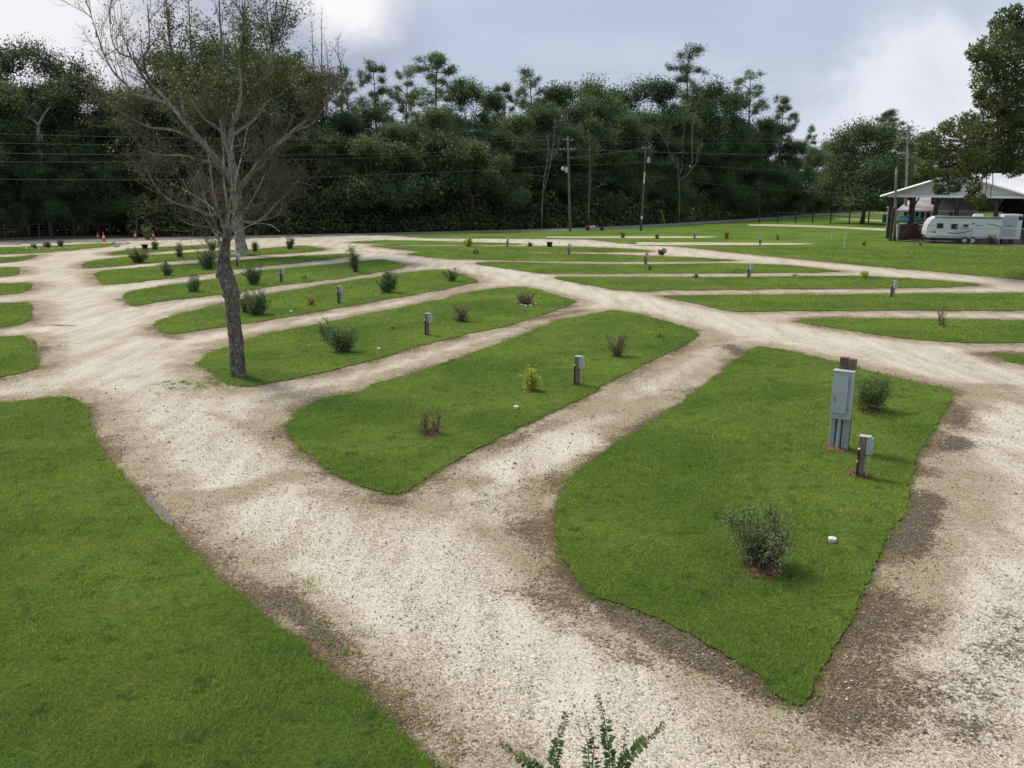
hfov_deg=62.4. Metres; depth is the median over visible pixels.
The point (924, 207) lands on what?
house
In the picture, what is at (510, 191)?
broadleaf tree
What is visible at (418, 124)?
broadleaf tree
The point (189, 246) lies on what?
lawn
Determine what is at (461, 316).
shrub
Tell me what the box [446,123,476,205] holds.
broadleaf tree
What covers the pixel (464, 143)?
broadleaf tree
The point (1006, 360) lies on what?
lawn
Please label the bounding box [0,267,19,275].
lawn
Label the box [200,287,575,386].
lawn
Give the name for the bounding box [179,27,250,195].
broadleaf tree
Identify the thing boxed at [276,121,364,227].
broadleaf tree
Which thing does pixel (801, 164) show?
broadleaf tree
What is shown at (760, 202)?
broadleaf tree
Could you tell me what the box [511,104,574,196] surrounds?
broadleaf tree
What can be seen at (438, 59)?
pine tree
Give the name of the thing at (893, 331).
lawn
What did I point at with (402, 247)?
lawn
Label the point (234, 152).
broadleaf tree
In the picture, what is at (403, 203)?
broadleaf tree
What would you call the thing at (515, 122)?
broadleaf tree
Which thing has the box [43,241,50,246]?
shrub
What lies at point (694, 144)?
broadleaf tree
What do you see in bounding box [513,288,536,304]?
shrub
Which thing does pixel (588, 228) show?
farm trailer
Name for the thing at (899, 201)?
broadleaf tree
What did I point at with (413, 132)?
broadleaf tree
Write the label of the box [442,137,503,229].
broadleaf tree
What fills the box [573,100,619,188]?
broadleaf tree
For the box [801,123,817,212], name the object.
pine tree
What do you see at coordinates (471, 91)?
broadleaf tree
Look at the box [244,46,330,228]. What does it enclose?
broadleaf tree
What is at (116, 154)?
broadleaf tree
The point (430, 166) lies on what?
broadleaf tree
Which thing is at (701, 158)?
broadleaf tree
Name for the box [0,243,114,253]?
lawn
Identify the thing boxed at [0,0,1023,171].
sky
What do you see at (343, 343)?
shrub
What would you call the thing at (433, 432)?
mulch
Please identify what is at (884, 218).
utility cabinet
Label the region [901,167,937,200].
broadleaf tree
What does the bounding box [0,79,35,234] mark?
broadleaf tree
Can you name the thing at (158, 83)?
broadleaf tree
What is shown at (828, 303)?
lawn
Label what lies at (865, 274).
shrub
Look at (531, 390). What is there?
mulch
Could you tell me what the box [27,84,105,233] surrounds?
broadleaf tree
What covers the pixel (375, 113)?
broadleaf tree
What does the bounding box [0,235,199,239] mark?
dirt bank
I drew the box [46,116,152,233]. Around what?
broadleaf tree
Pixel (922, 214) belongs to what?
window
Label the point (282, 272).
utility pedestal
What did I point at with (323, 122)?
broadleaf tree
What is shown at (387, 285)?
shrub
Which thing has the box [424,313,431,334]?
utility pedestal
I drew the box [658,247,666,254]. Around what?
shrub
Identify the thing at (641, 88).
broadleaf tree
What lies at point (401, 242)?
lawn
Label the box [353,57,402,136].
pine tree
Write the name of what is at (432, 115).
broadleaf tree
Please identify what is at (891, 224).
timber post
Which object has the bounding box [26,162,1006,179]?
power line
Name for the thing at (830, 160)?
broadleaf tree
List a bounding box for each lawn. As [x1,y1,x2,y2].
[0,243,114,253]
[0,255,36,262]
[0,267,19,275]
[0,284,32,294]
[0,302,31,327]
[0,336,38,376]
[81,246,325,267]
[94,254,350,284]
[109,244,217,254]
[123,260,406,305]
[155,270,477,333]
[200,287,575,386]
[286,311,697,494]
[351,240,519,244]
[373,245,649,251]
[393,214,1023,279]
[407,253,733,261]
[478,262,836,273]
[553,276,978,290]
[555,347,951,705]
[664,293,1023,311]
[799,318,1023,342]
[993,353,1023,363]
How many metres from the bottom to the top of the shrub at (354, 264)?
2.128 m
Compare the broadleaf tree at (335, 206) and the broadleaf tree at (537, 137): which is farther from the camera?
the broadleaf tree at (537, 137)
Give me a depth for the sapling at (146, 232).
94.07 m
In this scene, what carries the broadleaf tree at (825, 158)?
on the ground at (823, 211)
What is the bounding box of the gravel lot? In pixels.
[0,231,1023,767]
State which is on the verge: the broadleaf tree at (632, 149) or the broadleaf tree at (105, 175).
the broadleaf tree at (105, 175)
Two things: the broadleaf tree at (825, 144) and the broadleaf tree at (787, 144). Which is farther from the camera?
the broadleaf tree at (825, 144)
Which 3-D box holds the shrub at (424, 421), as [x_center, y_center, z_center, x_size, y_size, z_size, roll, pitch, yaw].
[-2.071,0.918,21.321,0.953,0.804,0.727,0,13,0]
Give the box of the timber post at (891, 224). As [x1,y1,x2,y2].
[889,208,894,240]
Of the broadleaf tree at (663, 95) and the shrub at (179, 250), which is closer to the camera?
the shrub at (179, 250)
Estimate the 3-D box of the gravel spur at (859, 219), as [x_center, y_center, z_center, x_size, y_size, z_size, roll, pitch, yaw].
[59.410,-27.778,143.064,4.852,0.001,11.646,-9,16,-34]
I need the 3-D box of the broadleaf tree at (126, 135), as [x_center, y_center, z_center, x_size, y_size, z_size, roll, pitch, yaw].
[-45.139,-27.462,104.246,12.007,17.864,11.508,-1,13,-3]
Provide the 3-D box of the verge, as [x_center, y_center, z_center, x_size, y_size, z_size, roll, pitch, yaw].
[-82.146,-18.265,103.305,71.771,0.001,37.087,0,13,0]
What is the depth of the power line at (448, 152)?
104.38 m
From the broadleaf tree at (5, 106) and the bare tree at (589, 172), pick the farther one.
the bare tree at (589, 172)
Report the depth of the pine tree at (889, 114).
211.06 m
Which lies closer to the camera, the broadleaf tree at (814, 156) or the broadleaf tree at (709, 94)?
the broadleaf tree at (709, 94)
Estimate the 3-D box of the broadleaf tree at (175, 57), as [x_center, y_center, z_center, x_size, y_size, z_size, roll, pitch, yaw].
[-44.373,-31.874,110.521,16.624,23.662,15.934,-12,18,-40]
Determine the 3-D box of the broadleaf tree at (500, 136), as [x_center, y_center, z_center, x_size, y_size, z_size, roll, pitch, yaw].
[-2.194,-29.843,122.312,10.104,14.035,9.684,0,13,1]
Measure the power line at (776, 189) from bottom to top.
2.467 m
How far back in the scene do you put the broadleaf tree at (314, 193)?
108.06 m
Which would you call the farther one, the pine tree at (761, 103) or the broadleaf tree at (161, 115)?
the pine tree at (761, 103)
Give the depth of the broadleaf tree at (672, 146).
134.33 m
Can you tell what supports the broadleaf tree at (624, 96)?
on the ground at (823, 211)
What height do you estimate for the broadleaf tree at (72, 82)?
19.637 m
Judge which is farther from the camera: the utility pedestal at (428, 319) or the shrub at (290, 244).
the shrub at (290, 244)
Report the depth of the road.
107.55 m
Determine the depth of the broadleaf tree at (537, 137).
125.90 m
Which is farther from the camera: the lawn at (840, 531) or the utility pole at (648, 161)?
the utility pole at (648, 161)
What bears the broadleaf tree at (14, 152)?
on the verge
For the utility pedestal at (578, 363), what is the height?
0.924 m
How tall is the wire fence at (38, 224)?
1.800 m
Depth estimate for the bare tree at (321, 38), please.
113.13 m
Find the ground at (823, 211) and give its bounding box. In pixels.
[0,189,1002,244]
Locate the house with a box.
[897,197,981,223]
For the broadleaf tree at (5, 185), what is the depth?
97.27 m
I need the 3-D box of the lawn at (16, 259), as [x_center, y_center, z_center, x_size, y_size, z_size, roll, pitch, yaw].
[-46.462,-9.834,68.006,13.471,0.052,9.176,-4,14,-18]
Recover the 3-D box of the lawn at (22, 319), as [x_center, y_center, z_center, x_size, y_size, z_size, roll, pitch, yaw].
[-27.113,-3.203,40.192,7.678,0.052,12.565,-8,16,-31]
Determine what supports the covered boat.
on the yard at (1017, 242)
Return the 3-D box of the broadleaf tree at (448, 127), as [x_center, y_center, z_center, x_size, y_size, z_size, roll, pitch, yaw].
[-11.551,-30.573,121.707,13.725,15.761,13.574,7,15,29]
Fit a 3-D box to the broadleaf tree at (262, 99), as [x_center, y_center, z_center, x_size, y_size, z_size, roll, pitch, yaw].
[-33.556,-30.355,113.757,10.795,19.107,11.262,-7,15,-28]
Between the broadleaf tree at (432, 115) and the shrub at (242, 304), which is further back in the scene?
the broadleaf tree at (432, 115)
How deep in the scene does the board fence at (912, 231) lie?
92.01 m
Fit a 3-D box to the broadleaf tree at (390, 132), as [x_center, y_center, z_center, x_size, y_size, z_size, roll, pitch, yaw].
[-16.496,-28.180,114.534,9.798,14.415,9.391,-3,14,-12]
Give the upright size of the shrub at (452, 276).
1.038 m
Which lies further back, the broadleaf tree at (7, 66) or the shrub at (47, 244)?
the broadleaf tree at (7, 66)
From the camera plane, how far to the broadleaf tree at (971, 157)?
197.26 m
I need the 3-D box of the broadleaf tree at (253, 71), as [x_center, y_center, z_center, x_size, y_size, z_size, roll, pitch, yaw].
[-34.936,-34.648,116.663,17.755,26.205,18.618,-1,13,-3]
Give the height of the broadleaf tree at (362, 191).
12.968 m
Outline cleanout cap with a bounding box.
[828,536,836,542]
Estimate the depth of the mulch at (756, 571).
13.72 m
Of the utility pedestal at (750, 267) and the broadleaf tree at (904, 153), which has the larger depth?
the broadleaf tree at (904, 153)
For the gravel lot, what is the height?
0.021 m
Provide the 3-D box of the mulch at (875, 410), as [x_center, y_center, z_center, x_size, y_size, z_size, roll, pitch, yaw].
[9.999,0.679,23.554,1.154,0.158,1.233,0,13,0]
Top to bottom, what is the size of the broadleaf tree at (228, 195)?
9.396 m
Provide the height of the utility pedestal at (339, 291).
0.924 m
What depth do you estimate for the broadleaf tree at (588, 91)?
131.98 m
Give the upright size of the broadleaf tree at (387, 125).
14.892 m
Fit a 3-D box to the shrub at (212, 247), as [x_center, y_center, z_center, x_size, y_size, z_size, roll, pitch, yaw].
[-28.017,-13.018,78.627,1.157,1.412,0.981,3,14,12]
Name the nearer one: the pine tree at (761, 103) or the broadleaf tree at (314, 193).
the broadleaf tree at (314, 193)
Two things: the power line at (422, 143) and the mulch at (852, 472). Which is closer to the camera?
the mulch at (852, 472)
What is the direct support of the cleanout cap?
on the lawn at (840, 531)
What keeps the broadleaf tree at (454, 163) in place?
on the ground at (823, 211)
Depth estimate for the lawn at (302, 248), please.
74.64 m
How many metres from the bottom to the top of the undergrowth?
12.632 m
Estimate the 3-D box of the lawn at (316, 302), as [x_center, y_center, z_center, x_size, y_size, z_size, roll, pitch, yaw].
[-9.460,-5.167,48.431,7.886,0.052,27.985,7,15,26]
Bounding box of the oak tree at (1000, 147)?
[912,3,1023,274]
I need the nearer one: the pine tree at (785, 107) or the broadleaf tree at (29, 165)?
the broadleaf tree at (29, 165)
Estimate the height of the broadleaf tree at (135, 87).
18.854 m
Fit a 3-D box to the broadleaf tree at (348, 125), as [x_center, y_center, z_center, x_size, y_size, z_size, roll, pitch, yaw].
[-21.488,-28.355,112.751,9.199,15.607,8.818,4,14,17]
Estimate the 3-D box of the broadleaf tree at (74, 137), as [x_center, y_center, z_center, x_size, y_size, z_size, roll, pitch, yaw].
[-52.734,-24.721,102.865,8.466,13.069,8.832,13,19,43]
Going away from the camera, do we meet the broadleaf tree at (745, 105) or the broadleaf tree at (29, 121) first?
the broadleaf tree at (29, 121)
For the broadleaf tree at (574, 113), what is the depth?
126.22 m
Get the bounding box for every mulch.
[417,427,444,436]
[523,388,543,391]
[721,552,800,588]
[816,443,856,457]
[843,467,877,479]
[854,407,892,414]
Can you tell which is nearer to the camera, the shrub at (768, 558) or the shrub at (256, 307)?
the shrub at (768, 558)
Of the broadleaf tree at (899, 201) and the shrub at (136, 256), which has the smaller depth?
the shrub at (136, 256)
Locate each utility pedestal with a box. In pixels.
[235,255,239,266]
[279,268,284,282]
[336,286,342,302]
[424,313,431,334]
[573,355,584,383]
[644,252,648,264]
[747,264,752,277]
[856,434,873,475]
[890,280,897,296]
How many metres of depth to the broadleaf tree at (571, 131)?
121.33 m
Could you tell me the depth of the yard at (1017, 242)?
89.19 m
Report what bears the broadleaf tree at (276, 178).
on the ground at (823, 211)
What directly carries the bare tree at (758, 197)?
on the ground at (823, 211)
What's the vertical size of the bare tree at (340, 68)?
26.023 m
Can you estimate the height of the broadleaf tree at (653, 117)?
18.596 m
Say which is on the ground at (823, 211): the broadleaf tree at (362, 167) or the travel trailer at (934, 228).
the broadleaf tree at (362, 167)
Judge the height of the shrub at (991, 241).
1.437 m
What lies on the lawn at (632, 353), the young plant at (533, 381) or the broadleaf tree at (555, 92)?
the young plant at (533, 381)
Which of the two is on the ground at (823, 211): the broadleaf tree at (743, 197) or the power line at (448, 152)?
the broadleaf tree at (743, 197)
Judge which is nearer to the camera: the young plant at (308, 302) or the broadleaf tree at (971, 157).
the young plant at (308, 302)
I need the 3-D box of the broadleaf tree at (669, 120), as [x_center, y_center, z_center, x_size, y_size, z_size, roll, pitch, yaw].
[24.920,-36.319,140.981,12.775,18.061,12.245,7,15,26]
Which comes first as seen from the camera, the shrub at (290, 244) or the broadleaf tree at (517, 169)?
the shrub at (290, 244)
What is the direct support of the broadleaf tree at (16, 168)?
on the verge
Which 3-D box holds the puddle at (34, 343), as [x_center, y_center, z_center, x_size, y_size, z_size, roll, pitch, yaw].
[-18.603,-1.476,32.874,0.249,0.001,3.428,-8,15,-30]
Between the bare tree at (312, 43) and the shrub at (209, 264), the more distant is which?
the bare tree at (312, 43)
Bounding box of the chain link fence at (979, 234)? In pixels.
[897,224,1023,245]
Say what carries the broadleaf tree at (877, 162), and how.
on the lawn at (742, 232)
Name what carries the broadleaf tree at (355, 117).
on the ground at (823, 211)
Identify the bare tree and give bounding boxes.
[18,106,56,235]
[52,0,383,254]
[128,207,165,235]
[141,75,279,377]
[304,20,316,90]
[319,7,325,67]
[332,33,345,113]
[541,116,562,228]
[583,124,605,225]
[657,116,704,222]
[757,178,761,217]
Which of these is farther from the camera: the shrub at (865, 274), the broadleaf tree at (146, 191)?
the broadleaf tree at (146, 191)
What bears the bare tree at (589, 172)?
on the ground at (823, 211)
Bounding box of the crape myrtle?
[499,693,665,767]
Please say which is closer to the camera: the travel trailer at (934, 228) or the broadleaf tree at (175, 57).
the travel trailer at (934, 228)
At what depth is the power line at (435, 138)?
102.44 m
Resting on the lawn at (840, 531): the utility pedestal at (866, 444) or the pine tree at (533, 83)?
the utility pedestal at (866, 444)
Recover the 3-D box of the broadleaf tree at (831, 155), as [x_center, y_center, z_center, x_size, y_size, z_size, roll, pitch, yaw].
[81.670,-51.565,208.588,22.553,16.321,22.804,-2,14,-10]
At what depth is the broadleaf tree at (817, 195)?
171.20 m
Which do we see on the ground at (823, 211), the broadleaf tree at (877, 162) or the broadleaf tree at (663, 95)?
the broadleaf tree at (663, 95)
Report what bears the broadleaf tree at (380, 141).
on the ground at (823, 211)
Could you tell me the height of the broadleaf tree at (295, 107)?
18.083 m
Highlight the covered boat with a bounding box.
[892,216,923,237]
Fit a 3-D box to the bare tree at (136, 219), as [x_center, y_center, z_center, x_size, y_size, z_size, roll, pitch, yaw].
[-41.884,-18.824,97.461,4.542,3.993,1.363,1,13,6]
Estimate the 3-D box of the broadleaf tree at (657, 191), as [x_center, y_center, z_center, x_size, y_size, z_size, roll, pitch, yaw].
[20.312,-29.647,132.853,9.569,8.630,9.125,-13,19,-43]
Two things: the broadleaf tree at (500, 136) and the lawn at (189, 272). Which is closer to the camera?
the lawn at (189, 272)
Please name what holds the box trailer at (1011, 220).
on the yard at (1017, 242)
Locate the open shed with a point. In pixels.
(1010, 191)
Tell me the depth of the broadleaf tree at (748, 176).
153.20 m
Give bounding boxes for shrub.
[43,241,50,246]
[57,239,63,246]
[126,246,149,262]
[150,241,158,249]
[158,258,173,275]
[174,239,184,256]
[180,271,200,291]
[195,247,217,269]
[207,238,217,249]
[235,258,267,284]
[239,287,252,311]
[240,285,271,314]
[250,241,259,251]
[284,235,295,248]
[314,313,332,338]
[324,320,359,352]
[344,243,362,271]
[375,269,399,292]
[411,405,448,434]
[442,268,460,281]
[451,302,469,321]
[463,235,472,246]
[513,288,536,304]
[604,333,628,356]
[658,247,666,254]
[715,501,777,563]
[727,495,803,577]
[853,368,896,412]
[860,269,868,277]
[985,234,997,243]
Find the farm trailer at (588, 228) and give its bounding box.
[585,223,603,229]
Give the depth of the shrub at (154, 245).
79.63 m
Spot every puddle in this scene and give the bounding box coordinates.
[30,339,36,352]
[145,496,172,525]
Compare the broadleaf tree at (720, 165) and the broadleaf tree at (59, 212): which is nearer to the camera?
the broadleaf tree at (59, 212)
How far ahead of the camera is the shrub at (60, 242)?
83.93 m
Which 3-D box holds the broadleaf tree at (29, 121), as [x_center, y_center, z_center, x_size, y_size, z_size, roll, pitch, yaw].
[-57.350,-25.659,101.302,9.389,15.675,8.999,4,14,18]
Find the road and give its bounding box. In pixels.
[0,212,901,244]
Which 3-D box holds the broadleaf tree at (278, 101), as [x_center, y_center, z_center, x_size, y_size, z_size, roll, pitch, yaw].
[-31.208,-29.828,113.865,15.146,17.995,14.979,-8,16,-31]
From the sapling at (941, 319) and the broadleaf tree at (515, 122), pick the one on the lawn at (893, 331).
the sapling at (941, 319)
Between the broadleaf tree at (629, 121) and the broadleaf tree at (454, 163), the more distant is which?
the broadleaf tree at (629, 121)
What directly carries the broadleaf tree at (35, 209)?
on the verge
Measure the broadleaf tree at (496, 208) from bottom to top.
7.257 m
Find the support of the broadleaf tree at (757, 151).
on the ground at (823, 211)
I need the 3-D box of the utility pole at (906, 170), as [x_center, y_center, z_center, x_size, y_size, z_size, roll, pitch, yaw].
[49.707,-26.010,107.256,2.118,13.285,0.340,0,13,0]
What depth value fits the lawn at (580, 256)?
71.65 m
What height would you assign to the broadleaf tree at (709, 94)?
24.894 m
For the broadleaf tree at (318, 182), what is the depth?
109.04 m
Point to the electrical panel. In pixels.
(843, 390)
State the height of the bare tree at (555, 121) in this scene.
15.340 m
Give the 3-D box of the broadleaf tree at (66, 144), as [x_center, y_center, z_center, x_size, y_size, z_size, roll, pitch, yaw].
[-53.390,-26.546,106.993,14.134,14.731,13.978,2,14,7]
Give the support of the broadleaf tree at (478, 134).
on the ground at (823, 211)
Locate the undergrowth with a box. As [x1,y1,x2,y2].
[5,158,1002,236]
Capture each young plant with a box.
[305,295,315,305]
[519,364,541,390]
[723,230,730,238]
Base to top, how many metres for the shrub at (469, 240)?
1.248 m
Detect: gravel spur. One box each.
[545,236,710,237]
[635,242,809,244]
[748,224,885,230]
[838,219,881,220]
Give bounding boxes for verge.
[0,230,124,237]
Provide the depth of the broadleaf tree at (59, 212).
98.76 m
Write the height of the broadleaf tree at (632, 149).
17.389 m
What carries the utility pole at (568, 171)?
on the lawn at (742, 232)
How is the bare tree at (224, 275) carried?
on the lawn at (221, 364)
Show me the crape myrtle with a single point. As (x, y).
(625, 756)
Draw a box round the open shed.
[880,173,1023,243]
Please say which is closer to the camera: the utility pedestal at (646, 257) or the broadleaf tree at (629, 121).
the utility pedestal at (646, 257)
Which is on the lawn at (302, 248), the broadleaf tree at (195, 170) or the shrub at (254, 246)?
the shrub at (254, 246)
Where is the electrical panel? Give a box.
[828,356,857,449]
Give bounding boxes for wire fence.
[0,221,110,238]
[759,211,869,223]
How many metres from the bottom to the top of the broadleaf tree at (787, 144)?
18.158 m
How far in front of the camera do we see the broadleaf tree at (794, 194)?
159.75 m
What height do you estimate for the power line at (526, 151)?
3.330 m
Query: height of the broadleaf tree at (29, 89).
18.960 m
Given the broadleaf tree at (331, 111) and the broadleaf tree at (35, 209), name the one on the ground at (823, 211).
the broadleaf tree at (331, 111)
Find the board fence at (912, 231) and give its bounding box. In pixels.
[898,223,925,240]
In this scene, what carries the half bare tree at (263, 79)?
on the lawn at (302, 248)
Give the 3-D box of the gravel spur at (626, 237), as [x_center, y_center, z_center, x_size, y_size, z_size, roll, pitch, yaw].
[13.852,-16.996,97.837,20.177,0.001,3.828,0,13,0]
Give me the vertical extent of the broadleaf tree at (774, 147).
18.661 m
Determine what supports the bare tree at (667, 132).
on the ground at (823, 211)
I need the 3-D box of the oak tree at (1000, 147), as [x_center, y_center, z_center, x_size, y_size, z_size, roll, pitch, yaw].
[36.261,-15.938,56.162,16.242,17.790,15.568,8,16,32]
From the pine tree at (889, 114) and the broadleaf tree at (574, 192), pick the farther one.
the pine tree at (889, 114)
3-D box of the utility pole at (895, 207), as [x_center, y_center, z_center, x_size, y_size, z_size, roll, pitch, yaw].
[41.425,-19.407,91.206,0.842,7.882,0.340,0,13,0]
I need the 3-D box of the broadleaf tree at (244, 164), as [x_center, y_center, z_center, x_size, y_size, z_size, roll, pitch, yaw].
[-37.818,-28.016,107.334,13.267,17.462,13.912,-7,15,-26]
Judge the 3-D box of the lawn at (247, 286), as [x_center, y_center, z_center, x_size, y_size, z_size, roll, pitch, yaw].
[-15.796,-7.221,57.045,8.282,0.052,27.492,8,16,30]
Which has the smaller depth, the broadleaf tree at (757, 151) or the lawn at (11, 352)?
the lawn at (11, 352)
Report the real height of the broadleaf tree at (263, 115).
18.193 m
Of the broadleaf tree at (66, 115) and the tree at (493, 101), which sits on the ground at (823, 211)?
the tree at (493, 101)
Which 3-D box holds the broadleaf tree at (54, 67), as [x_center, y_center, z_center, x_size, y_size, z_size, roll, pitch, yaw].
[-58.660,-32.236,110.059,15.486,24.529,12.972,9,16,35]
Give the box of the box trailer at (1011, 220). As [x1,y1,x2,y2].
[998,213,1022,243]
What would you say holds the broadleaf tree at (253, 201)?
on the ground at (823, 211)
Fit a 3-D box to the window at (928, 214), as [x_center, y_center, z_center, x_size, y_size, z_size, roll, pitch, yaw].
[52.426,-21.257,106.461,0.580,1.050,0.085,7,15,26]
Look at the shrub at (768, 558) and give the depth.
13.80 m
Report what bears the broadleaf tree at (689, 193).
on the ground at (823, 211)
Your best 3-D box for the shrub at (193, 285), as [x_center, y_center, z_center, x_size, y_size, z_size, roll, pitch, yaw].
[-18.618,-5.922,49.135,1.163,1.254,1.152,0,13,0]
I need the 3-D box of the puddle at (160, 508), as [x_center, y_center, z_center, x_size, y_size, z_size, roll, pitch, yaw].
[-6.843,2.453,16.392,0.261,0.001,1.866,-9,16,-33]
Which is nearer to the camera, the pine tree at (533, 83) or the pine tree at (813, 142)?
the pine tree at (533, 83)
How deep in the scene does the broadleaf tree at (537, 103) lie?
126.14 m
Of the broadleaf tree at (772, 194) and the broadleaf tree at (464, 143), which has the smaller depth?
the broadleaf tree at (464, 143)
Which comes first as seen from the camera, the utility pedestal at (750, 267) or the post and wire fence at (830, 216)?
the utility pedestal at (750, 267)
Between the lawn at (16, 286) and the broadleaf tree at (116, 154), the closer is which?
the lawn at (16, 286)
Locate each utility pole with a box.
[560,136,574,230]
[640,147,649,230]
[893,167,897,240]
[900,125,914,205]
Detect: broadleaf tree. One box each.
[0,32,68,231]
[0,74,49,235]
[0,77,64,234]
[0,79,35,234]
[0,95,19,212]
[0,112,45,163]
[0,158,67,236]
[1,103,72,234]
[4,158,45,233]
[8,32,105,115]
[9,79,79,141]
[20,152,100,235]
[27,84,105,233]
[29,70,123,232]
[40,105,85,154]
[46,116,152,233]
[46,155,132,234]
[47,115,126,231]
[47,126,98,233]
[54,79,142,231]
[90,171,161,231]
[95,86,184,189]
[97,119,164,192]
[102,81,160,153]
[113,44,213,176]
[116,170,182,203]
[132,101,207,232]
[134,70,194,174]
[135,73,252,202]
[136,89,241,179]
[158,97,253,188]
[163,160,221,233]
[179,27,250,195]
[191,102,262,200]
[194,34,299,137]
[202,165,256,202]
[211,88,301,196]
[239,117,320,218]
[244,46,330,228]
[245,89,279,166]
[248,180,279,229]
[249,94,320,218]
[274,112,330,225]
[275,65,361,226]
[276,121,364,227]
[279,114,357,172]
[279,183,325,231]
[281,94,336,193]
[317,180,349,227]
[324,112,372,227]
[324,132,402,231]
[329,107,372,155]
[342,99,402,212]
[343,158,404,230]
[349,132,399,226]
[359,121,415,190]
[361,137,429,231]
[370,168,425,222]
[372,117,449,228]
[372,121,422,156]
[394,124,475,230]
[401,111,453,156]
[410,103,466,197]
[416,154,451,223]
[420,119,464,221]
[442,75,502,224]
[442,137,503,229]
[444,133,482,196]
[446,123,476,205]
[451,176,510,221]
[461,135,505,183]
[464,125,512,188]
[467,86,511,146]
[471,128,530,188]
[485,151,533,228]
[488,109,559,191]
[492,182,536,203]
[496,128,538,211]
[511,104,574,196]
[511,125,545,195]
[512,98,571,174]
[516,169,563,222]
[530,99,634,220]
[535,79,583,222]
[538,122,601,199]
[540,166,599,204]
[554,72,648,220]
[561,112,628,223]
[572,168,626,221]
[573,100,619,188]
[594,110,652,222]
[598,113,649,221]
[601,70,676,211]
[601,84,636,219]
[616,168,670,202]
[617,125,665,213]
[625,105,684,217]
[630,121,695,215]
[634,74,695,167]
[646,110,699,216]
[655,112,712,218]
[656,156,696,217]
[666,98,737,216]
[673,73,760,213]
[690,127,734,218]
[692,131,765,214]
[695,168,733,200]
[717,86,761,177]
[725,125,763,191]
[730,130,774,188]
[730,159,765,217]
[747,127,808,216]
[748,115,783,188]
[755,130,790,205]
[761,120,804,178]
[769,151,818,211]
[781,176,808,215]
[784,139,819,210]
[784,158,823,213]
[796,145,843,195]
[798,113,925,223]
[804,150,844,212]
[817,137,834,167]
[817,143,883,207]
[823,152,845,208]
[881,141,934,207]
[883,168,921,206]
[892,130,949,187]
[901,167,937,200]
[950,143,999,165]
[984,167,1004,208]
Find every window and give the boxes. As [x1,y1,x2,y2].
[920,212,924,218]
[925,212,930,219]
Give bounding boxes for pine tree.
[330,61,369,143]
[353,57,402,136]
[380,61,419,124]
[401,48,470,217]
[491,82,522,144]
[510,64,561,146]
[659,41,709,127]
[731,66,770,144]
[767,93,801,215]
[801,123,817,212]
[872,108,913,149]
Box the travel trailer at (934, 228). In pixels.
[917,214,1003,243]
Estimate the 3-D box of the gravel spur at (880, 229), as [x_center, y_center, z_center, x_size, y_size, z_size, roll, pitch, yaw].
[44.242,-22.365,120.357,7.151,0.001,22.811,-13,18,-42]
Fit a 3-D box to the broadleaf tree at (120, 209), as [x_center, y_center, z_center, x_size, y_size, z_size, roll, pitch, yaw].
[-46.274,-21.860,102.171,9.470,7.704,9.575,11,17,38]
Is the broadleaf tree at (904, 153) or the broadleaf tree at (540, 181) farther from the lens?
the broadleaf tree at (904, 153)
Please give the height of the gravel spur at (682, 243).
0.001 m
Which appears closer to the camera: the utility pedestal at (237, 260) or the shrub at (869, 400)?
the shrub at (869, 400)
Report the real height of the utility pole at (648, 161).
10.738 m
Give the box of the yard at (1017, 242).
[896,223,1023,246]
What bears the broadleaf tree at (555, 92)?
on the ground at (823, 211)
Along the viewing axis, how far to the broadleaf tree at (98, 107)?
103.14 m
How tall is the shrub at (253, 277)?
1.671 m
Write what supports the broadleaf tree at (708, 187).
on the ground at (823, 211)
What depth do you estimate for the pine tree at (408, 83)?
128.02 m
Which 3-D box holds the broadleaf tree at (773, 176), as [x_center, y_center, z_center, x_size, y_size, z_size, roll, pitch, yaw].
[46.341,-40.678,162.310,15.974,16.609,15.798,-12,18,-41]
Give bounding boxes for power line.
[17,134,964,138]
[18,139,863,145]
[19,148,889,154]
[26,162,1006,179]
[165,149,920,161]
[650,176,881,192]
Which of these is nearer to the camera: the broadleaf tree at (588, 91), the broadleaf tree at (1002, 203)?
the broadleaf tree at (588, 91)
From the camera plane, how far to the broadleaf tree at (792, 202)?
162.09 m
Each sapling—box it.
[141,224,152,239]
[936,304,948,325]
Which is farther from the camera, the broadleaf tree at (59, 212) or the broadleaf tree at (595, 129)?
the broadleaf tree at (595, 129)
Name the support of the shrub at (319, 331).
on the lawn at (221, 364)
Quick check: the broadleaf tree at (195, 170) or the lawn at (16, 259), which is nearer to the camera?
the lawn at (16, 259)
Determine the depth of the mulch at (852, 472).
18.29 m
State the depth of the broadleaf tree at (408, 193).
107.71 m
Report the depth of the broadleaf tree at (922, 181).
193.11 m
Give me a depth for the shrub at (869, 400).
23.36 m

